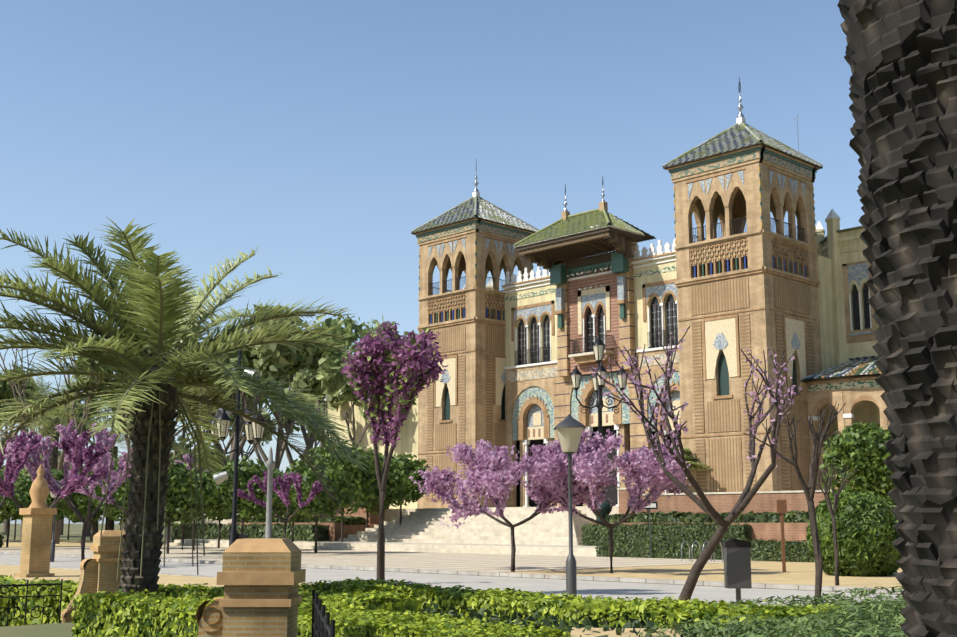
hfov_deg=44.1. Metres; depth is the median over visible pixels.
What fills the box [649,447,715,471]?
cycad plant
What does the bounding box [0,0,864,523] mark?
sky
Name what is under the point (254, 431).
lamp post
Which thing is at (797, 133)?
antenna mast
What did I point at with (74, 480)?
cercis blossom foliage
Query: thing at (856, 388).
wing
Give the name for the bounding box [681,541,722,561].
bike racks
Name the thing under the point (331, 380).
park trees foliage
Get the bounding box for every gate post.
[61,530,125,622]
[196,538,305,636]
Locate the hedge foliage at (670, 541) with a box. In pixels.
[0,510,813,561]
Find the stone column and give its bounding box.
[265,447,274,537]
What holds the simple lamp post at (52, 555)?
on the hardscape
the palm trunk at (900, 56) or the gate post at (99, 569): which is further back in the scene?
the gate post at (99, 569)
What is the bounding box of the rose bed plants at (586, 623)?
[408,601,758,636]
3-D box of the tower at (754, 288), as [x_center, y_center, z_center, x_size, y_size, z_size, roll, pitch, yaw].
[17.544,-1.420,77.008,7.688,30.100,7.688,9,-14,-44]
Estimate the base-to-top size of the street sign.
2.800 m
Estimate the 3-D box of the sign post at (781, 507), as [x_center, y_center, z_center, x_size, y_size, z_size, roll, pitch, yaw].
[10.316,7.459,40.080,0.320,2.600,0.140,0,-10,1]
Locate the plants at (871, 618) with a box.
[629,586,907,636]
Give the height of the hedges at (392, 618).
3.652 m
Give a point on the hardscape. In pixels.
(424, 545)
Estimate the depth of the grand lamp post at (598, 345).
66.12 m
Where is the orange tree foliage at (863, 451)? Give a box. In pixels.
[0,420,901,576]
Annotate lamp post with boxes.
[50,480,62,561]
[209,327,265,545]
[553,414,585,595]
[570,335,627,521]
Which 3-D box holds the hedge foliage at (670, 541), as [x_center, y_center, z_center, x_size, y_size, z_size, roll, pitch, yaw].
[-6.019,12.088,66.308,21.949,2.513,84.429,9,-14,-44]
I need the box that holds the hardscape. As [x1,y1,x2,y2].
[0,487,902,605]
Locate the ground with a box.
[0,524,166,636]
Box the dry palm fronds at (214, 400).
[0,379,340,503]
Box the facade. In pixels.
[502,176,693,506]
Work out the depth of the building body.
95.69 m
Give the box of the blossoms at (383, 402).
[351,321,437,419]
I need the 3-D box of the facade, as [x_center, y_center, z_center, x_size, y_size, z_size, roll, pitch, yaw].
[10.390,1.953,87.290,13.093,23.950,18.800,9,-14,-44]
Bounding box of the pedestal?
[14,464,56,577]
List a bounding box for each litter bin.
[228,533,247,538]
[722,538,751,603]
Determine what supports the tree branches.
on the hardscape
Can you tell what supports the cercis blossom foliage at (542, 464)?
attached to the tree branches
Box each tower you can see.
[411,173,538,507]
[662,77,825,492]
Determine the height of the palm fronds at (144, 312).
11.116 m
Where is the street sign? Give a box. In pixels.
[642,502,657,557]
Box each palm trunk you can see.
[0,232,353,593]
[837,0,956,636]
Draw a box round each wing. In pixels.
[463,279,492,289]
[801,209,891,489]
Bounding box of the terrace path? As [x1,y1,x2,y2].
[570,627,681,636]
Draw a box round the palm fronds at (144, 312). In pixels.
[0,217,369,475]
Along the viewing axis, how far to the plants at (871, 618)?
12.51 m
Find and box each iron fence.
[0,579,62,625]
[311,590,334,636]
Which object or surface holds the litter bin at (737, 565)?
on the hardscape
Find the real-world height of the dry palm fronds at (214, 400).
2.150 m
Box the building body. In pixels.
[324,255,837,508]
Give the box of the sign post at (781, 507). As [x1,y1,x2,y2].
[776,500,786,571]
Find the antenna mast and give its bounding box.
[794,118,798,151]
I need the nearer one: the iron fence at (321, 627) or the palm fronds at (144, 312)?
the iron fence at (321, 627)
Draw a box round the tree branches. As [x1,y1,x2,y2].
[0,326,867,600]
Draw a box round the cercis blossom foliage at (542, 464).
[5,328,801,528]
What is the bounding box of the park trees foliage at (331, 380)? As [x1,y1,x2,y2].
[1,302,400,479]
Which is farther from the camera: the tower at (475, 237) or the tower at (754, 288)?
the tower at (475, 237)
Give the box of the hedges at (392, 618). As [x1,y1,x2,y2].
[0,516,885,636]
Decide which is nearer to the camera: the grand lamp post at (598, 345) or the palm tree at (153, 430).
the palm tree at (153, 430)
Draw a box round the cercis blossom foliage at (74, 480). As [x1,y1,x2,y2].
[0,321,447,507]

